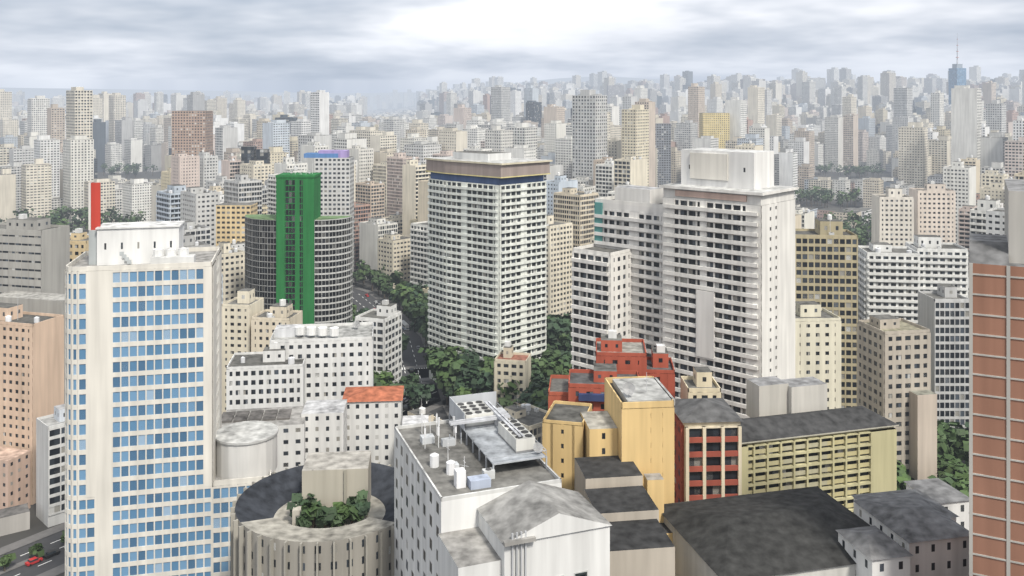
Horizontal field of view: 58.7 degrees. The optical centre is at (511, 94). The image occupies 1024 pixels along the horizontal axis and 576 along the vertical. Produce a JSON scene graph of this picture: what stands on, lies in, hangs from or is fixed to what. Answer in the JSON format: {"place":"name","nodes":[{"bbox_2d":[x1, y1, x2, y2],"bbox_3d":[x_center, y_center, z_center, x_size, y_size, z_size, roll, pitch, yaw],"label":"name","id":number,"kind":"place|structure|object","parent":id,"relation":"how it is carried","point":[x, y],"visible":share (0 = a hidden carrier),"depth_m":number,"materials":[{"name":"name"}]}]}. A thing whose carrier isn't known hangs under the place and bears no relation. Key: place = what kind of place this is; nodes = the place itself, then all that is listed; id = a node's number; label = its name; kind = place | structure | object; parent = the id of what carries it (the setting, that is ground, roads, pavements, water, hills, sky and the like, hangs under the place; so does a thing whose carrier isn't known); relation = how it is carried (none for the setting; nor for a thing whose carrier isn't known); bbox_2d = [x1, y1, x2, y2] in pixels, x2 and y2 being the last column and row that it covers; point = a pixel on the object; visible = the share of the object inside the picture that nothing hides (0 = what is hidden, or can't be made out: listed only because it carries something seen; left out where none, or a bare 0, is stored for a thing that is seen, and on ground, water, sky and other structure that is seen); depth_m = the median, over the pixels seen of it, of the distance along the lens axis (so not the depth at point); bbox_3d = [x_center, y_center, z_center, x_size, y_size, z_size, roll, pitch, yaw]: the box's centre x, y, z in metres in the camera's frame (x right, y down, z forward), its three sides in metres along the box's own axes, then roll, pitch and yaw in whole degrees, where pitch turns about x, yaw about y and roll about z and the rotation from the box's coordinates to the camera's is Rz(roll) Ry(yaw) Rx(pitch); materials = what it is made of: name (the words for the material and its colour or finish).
{"place":"outdoors","nodes":[
{"label":"outdoors","id":0,"kind":"place"},
{"bbox_2d":[65,182,278,575],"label":"blue tower","id":1,"kind":"structure","parent":0,"point":[163,467],"depth_m":207.52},
{"bbox_2d":[0,77,890,575],"bbox_3d":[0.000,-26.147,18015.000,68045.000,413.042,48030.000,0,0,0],"label":"ground","id":2,"kind":"structure","parent":0,"point":[36,525],"depth_m":1544.38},
{"bbox_2d":[0,214,88,535],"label":"blocks","id":3,"kind":"structure","parent":2,"relation":"on","point":[38,255],"depth_m":302.96,"materials":[{"name":"beige concrete"}]},
{"bbox_2d":[245,161,352,323],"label":"green tower","id":4,"kind":"structure","parent":2,"relation":"on","point":[298,251],"depth_m":466.17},
{"bbox_2d":[230,451,393,575],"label":"round block","id":5,"kind":"structure","parent":2,"relation":"on","point":[269,536],"depth_m":179.61,"materials":[{"name":"beige concrete"}]},
{"bbox_2d":[222,288,530,471],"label":"white apartment buildings","id":6,"kind":"structure","parent":2,"relation":"on","point":[306,389],"depth_m":328.64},
{"bbox_2d":[0,106,885,245],"bbox_3d":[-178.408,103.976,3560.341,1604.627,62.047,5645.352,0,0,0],"label":"trees","id":7,"kind":"object","parent":2,"relation":"on","point":[814,193],"visible":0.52,"depth_m":942.02,"materials":[{"name":"green plant"}]},
{"bbox_2d":[355,286,571,410],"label":"trees","id":8,"kind":"object","parent":2,"relation":"on","point":[446,366],"visible":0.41,"depth_m":400.28,"materials":[{"name":"green plant"}]},
{"bbox_2d":[424,151,552,393],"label":"white tower","id":9,"kind":"structure","parent":2,"relation":"on","point":[487,271],"depth_m":411.58,"materials":[{"name":"white concrete"}]},
{"bbox_2d":[0,35,1023,283],"bbox_3d":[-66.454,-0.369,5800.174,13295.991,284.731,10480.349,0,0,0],"label":"city blocks","id":10,"kind":"structure","parent":2,"relation":"on","point":[800,123],"depth_m":1300.00,"materials":[{"name":"grey concrete"}]},
{"bbox_2d":[70,139,1023,458],"bbox_3d":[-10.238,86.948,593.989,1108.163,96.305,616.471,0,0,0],"label":"city blocks","id":11,"kind":"structure","parent":2,"relation":"on","point":[390,213],"depth_m":640.62,"materials":[{"name":"beige concrete"}]},
{"bbox_2d":[542,329,743,575],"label":"buildings","id":12,"kind":"structure","parent":2,"relation":"on","point":[631,445],"depth_m":184.02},
{"bbox_2d":[795,181,1003,480],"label":"apartment buildings","id":13,"kind":"structure","parent":2,"relation":"on","point":[882,324],"depth_m":344.75,"materials":[{"name":"beige concrete"}]},
{"bbox_2d":[0,285,968,575],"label":"roads","id":14,"kind":"structure","parent":0,"point":[412,357],"depth_m":382.07,"materials":[{"name":"grey asphalt"}]},
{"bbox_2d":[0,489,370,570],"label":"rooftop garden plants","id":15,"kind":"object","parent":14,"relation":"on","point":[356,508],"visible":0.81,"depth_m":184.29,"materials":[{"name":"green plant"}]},
{"bbox_2d":[25,294,445,565],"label":"vehicles","id":16,"kind":"object","parent":14,"relation":"on","point":[53,552],"visible":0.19,"depth_m":270.38,"materials":[{"name":"paint"}]},
{"bbox_2d":[347,259,493,408],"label":"avenue trees","id":17,"kind":"object","parent":14,"relation":"on","point":[475,380],"visible":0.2,"depth_m":396.52,"materials":[{"name":"green plant"}]},
{"bbox_2d":[897,420,968,496],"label":"park trees","id":18,"kind":"object","parent":14,"relation":"on","point":[952,450],"visible":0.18,"depth_m":304.11,"materials":[{"name":"green plant"}]},
{"bbox_2d":[394,391,611,575],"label":"building","id":19,"kind":"structure","parent":0,"point":[479,490],"depth_m":149.95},
{"bbox_2d":[0,0,1023,92],"label":"sky","id":20,"kind":"structure","parent":0,"point":[268,46],"materials":[{"name":"grey"}]},
{"bbox_2d":[571,148,798,418],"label":"condo towers","id":21,"kind":"structure","parent":0,"point":[695,267],"depth_m":277.33,"materials":[{"name":"white concrete"}]},
{"bbox_2d":[662,478,968,575],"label":"blocks","id":22,"kind":"structure","parent":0,"point":[918,528],"depth_m":160.66,"materials":[{"name":"black concrete"}]},
{"bbox_2d":[740,376,898,512],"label":"office building","id":23,"kind":"structure","parent":0,"point":[796,433],"depth_m":211.36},
{"bbox_2d":[969,179,1023,575],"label":"brick tower","id":24,"kind":"structure","parent":0,"point":[996,405],"depth_m":135.58,"materials":[{"name":"brick"}]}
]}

